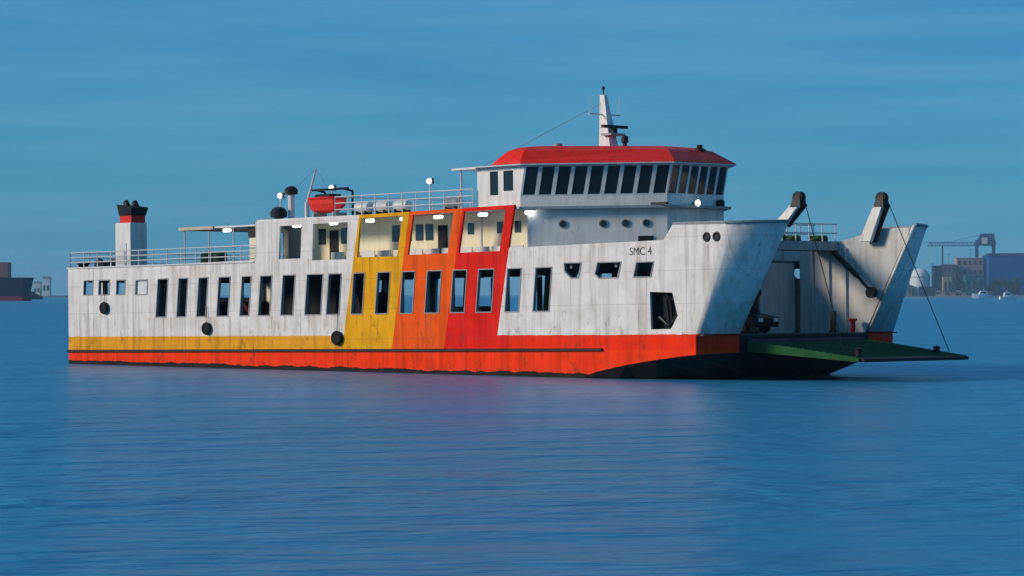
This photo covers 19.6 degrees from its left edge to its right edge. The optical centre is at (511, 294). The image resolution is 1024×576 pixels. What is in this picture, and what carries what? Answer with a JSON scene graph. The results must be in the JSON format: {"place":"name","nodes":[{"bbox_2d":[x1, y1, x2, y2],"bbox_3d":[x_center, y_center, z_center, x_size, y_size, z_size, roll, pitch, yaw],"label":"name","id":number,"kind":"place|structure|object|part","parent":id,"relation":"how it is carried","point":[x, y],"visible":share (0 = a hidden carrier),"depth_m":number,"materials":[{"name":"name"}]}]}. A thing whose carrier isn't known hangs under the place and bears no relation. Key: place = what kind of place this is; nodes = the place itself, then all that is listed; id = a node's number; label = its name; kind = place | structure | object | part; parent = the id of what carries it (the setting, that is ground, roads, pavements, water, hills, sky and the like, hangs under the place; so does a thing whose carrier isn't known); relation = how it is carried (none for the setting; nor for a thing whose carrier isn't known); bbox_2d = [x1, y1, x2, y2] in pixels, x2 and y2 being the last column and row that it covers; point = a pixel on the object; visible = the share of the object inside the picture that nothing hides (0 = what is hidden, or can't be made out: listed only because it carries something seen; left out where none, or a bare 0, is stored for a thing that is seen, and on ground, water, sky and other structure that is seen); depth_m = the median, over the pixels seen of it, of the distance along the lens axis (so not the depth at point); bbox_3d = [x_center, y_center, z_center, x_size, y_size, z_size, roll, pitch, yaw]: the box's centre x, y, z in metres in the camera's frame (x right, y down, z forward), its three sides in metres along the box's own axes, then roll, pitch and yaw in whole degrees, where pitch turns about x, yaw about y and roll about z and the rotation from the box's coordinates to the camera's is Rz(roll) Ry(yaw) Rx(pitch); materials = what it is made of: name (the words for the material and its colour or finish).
{"place":"outdoors","nodes":[
{"label":"outdoors","id":0,"kind":"place"},
{"bbox_2d":[34,281,41,295],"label":"harbour building","id":1,"kind":"structure","parent":0,"point":[38,287],"depth_m":4300.00,"materials":[{"name":"concrete"}]},
{"bbox_2d":[42,276,50,295],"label":"harbour building","id":2,"kind":"structure","parent":0,"point":[46,285],"depth_m":4300.00,"materials":[{"name":"concrete"}]},
{"bbox_2d":[219,301,269,315],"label":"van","id":3,"kind":"object","parent":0,"point":[223,310],"visible":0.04,"depth_m":157.81,"materials":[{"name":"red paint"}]},
{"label":"window","id":4,"kind":"part","parent":3,"relation":"part of","materials":[{"name":"glass"}]},
{"bbox_2d":[0,295,1023,575],"bbox_3d":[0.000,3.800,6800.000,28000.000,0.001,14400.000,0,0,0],"label":"sea","id":5,"kind":"structure","parent":0,"point":[892,469],"depth_m":64.98,"materials":[{"name":"blue liquid"}]},
{"bbox_2d":[0,262,33,300],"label":"cargo ship","id":6,"kind":"object","parent":5,"relation":"on","point":[15,289],"visible":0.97,"depth_m":1742.10,"materials":[{"name":"paint"}]},
{"bbox_2d":[30,291,42,298],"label":"breakwater","id":7,"kind":"object","parent":5,"relation":"in","point":[35,295],"visible":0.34,"depth_m":2296.84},
{"bbox_2d":[66,86,968,378],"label":"ferry","id":8,"kind":"object","parent":5,"relation":"on","point":[686,286],"visible":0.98,"depth_m":138.83,"materials":[{"name":"white paint"}]},
{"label":"window frame","id":9,"kind":"part","parent":8,"relation":"part of","materials":[{"name":"grey paint"}]},
{"bbox_2d":[99,287,107,313],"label":"tyre fender","id":10,"kind":"object","parent":8,"relation":"attached to","point":[103,307],"visible":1,"depth_m":159.49,"materials":[{"name":"rubber"}]},
{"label":"window frame","id":11,"kind":"part","parent":8,"relation":"part of","materials":[{"name":"grey paint"}]},
{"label":"window frame","id":12,"kind":"part","parent":8,"relation":"part of","materials":[{"name":"grey paint"}]},
{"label":"window frame","id":13,"kind":"part","parent":8,"relation":"part of","materials":[{"name":"grey paint"}]},
{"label":"window frame","id":14,"kind":"part","parent":8,"relation":"part of","materials":[{"name":"grey paint"}]},
{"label":"window frame","id":15,"kind":"part","parent":8,"relation":"part of","materials":[{"name":"grey paint"}]},
{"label":"window frame","id":16,"kind":"part","parent":8,"relation":"part of","materials":[{"name":"grey paint"}]},
{"bbox_2d":[201,316,210,334],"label":"tyre fender","id":17,"kind":"object","parent":8,"relation":"attached to","point":[206,328],"visible":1,"depth_m":153.30,"materials":[{"name":"rubber"}]},
{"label":"window frame","id":18,"kind":"part","parent":8,"relation":"part of","materials":[{"name":"grey paint"}]},
{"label":"window frame","id":19,"kind":"part","parent":8,"relation":"part of","materials":[{"name":"grey paint"}]},
{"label":"window frame","id":20,"kind":"part","parent":8,"relation":"part of","materials":[{"name":"grey paint"}]},
{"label":"window frame","id":21,"kind":"part","parent":8,"relation":"part of","materials":[{"name":"grey paint"}]},
{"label":"window frame","id":22,"kind":"part","parent":8,"relation":"part of","materials":[{"name":"grey paint"}]},
{"bbox_2d":[307,194,346,212],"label":"rescue boat","id":23,"kind":"object","parent":8,"relation":"hanging from","point":[321,203],"visible":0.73,"depth_m":149.77,"materials":[{"name":"red paint"}]},
{"bbox_2d":[270,280,387,314],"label":"truck","id":24,"kind":"object","parent":8,"relation":"on","point":[315,288],"visible":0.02,"depth_m":151.76,"materials":[{"name":"paint"}]},
{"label":"window frame","id":25,"kind":"part","parent":8,"relation":"part of","materials":[{"name":"grey paint"}]},
{"bbox_2d":[331,315,341,344],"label":"tyre fender","id":26,"kind":"object","parent":8,"relation":"attached to","point":[336,337],"visible":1,"depth_m":146.11,"materials":[{"name":"rubber"}]},
{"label":"window frame","id":27,"kind":"part","parent":8,"relation":"part of","materials":[{"name":"grey paint"}]},
{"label":"window frame","id":28,"kind":"part","parent":8,"relation":"part of","materials":[{"name":"grey paint"}]},
{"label":"window frame","id":29,"kind":"part","parent":8,"relation":"part of","materials":[{"name":"grey paint"}]},
{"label":"window frame","id":30,"kind":"part","parent":8,"relation":"part of","materials":[{"name":"grey paint"}]},
{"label":"window frame","id":31,"kind":"part","parent":8,"relation":"part of","materials":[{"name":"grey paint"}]},
{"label":"window frame","id":32,"kind":"part","parent":8,"relation":"part of","materials":[{"name":"grey paint"}]},
{"bbox_2d":[455,306,490,311],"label":"car","id":33,"kind":"object","parent":8,"relation":"on","point":[481,309],"visible":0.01,"depth_m":145.75,"materials":[{"name":"paint"}]},
{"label":"window","id":34,"kind":"part","parent":33,"relation":"part of","materials":[{"name":"glass"}]},
{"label":"window frame","id":35,"kind":"part","parent":8,"relation":"part of","materials":[{"name":"grey paint"}]},
{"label":"window frame","id":36,"kind":"part","parent":8,"relation":"part of","materials":[{"name":"grey paint"}]},
{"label":"window frame","id":37,"kind":"part","parent":8,"relation":"part of","materials":[{"name":"grey paint"}]},
{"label":"window frame","id":38,"kind":"part","parent":8,"relation":"part of","materials":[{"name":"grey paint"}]},
{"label":"window frame","id":39,"kind":"part","parent":8,"relation":"part of","materials":[{"name":"grey paint"}]},
{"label":"window frame","id":40,"kind":"part","parent":8,"relation":"part of","materials":[{"name":"grey paint"}]},
{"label":"window frame","id":41,"kind":"part","parent":8,"relation":"part of","materials":[{"name":"grey paint"}]},
{"bbox_2d":[741,306,778,332],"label":"car","id":42,"kind":"object","parent":8,"relation":"on","point":[763,323],"visible":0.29,"depth_m":137.42,"materials":[{"name":"paint"}]},
{"bbox_2d":[972,290,991,298],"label":"motor boat","id":43,"kind":"object","parent":5,"relation":"on","point":[982,294],"visible":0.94,"depth_m":2702.36,"materials":[{"name":"white paint"}]},
{"bbox_2d":[999,292,1017,299],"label":"motor boat","id":44,"kind":"object","parent":5,"relation":"on","point":[1007,296],"visible":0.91,"depth_m":2161.83,"materials":[{"name":"white paint"}]},
{"bbox_2d":[0,0,1023,294],"label":"sky","id":45,"kind":"structure","parent":0,"point":[199,113],"materials":[{"name":"blue"}]},
{"bbox_2d":[905,295,1023,296],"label":"headland","id":46,"kind":"structure","parent":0,"point":[955,296],"depth_m":4197.44,"materials":[{"name":"concrete"}]},
{"bbox_2d":[905,285,911,295],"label":"shed","id":47,"kind":"structure","parent":46,"relation":"on","point":[909,291],"depth_m":4222.00,"materials":[{"name":"concrete"}]},
{"bbox_2d":[910,268,929,295],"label":"storage tank","id":48,"kind":"object","parent":46,"relation":"on","point":[924,276],"visible":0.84,"depth_m":4232.85,"materials":[{"name":"white metal"}]},
{"bbox_2d":[919,286,934,295],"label":"shed","id":49,"kind":"structure","parent":46,"relation":"on","point":[929,290],"depth_m":4208.00,"materials":[{"name":"blue paint"}]},
{"bbox_2d":[931,266,941,295],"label":"silo block","id":50,"kind":"structure","parent":46,"relation":"on","point":[937,277],"depth_m":4230.00,"materials":[{"name":"blue paint"}]},
{"bbox_2d":[936,290,944,295],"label":"container stack","id":51,"kind":"object","parent":46,"relation":"on","point":[939,293],"visible":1,"depth_m":4206.00,"materials":[{"name":"blue paint"}]},
{"bbox_2d":[942,277,951,295],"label":"warehouse","id":52,"kind":"structure","parent":46,"relation":"on","point":[946,284],"depth_m":4218.00,"materials":[{"name":"beige concrete"}]},
{"bbox_2d":[940,264,955,287],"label":"office building","id":53,"kind":"structure","parent":46,"relation":"on","point":[948,270],"depth_m":4260.00,"materials":[{"name":"grey concrete"}]},
{"bbox_2d":[950,288,965,295],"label":"container stack","id":54,"kind":"object","parent":46,"relation":"on","point":[954,291],"visible":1,"depth_m":4206.00,"materials":[{"name":"metal"}]},
{"bbox_2d":[955,281,964,289],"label":"tree","id":55,"kind":"object","parent":46,"relation":"on","point":[959,285],"visible":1,"depth_m":4222.40,"materials":[{"name":"plant"}]},
{"bbox_2d":[927,234,995,263],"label":"harbour crane","id":56,"kind":"object","parent":46,"relation":"on","point":[985,240],"visible":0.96,"depth_m":4291.69,"materials":[{"name":"paint"}]},
{"bbox_2d":[954,258,982,289],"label":"apartment building","id":57,"kind":"structure","parent":46,"relation":"on","point":[962,267],"depth_m":4270.00,"materials":[{"name":"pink concrete"}]},
{"bbox_2d":[969,249,971,295],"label":"light mast","id":58,"kind":"object","parent":46,"relation":"on","point":[970,271],"visible":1,"depth_m":4211.66,"materials":[{"name":"metal"}]},
{"bbox_2d":[963,275,983,295],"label":"warehouse","id":59,"kind":"structure","parent":46,"relation":"on","point":[977,284],"depth_m":4216.00,"materials":[{"name":"grey concrete"}]},
{"bbox_2d":[984,285,992,291],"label":"tree","id":60,"kind":"object","parent":46,"relation":"on","point":[989,288],"visible":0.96,"depth_m":4222.40,"materials":[{"name":"plant"}]},
{"bbox_2d":[990,280,1001,294],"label":"tree","id":61,"kind":"object","parent":46,"relation":"on","point":[995,287],"visible":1,"depth_m":4223.63,"materials":[{"name":"plant"}]},
{"bbox_2d":[982,253,1023,295],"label":"shed","id":62,"kind":"structure","parent":46,"relation":"on","point":[1006,266],"depth_m":4250.00,"materials":[{"name":"blue paint"}]},
{"bbox_2d":[992,278,1014,291],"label":"tree","id":63,"kind":"object","parent":46,"relation":"on","point":[1008,283],"visible":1,"depth_m":4221.89,"materials":[{"name":"plant"}]},
{"bbox_2d":[1008,283,1017,294],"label":"tree","id":64,"kind":"object","parent":46,"relation":"on","point":[1012,289],"visible":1,"depth_m":4218.37,"materials":[{"name":"plant"}]},
{"bbox_2d":[1012,277,1022,294],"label":"tree","id":65,"kind":"object","parent":46,"relation":"on","point":[1018,282],"visible":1,"depth_m":4219.87,"materials":[{"name":"plant"}]}
]}

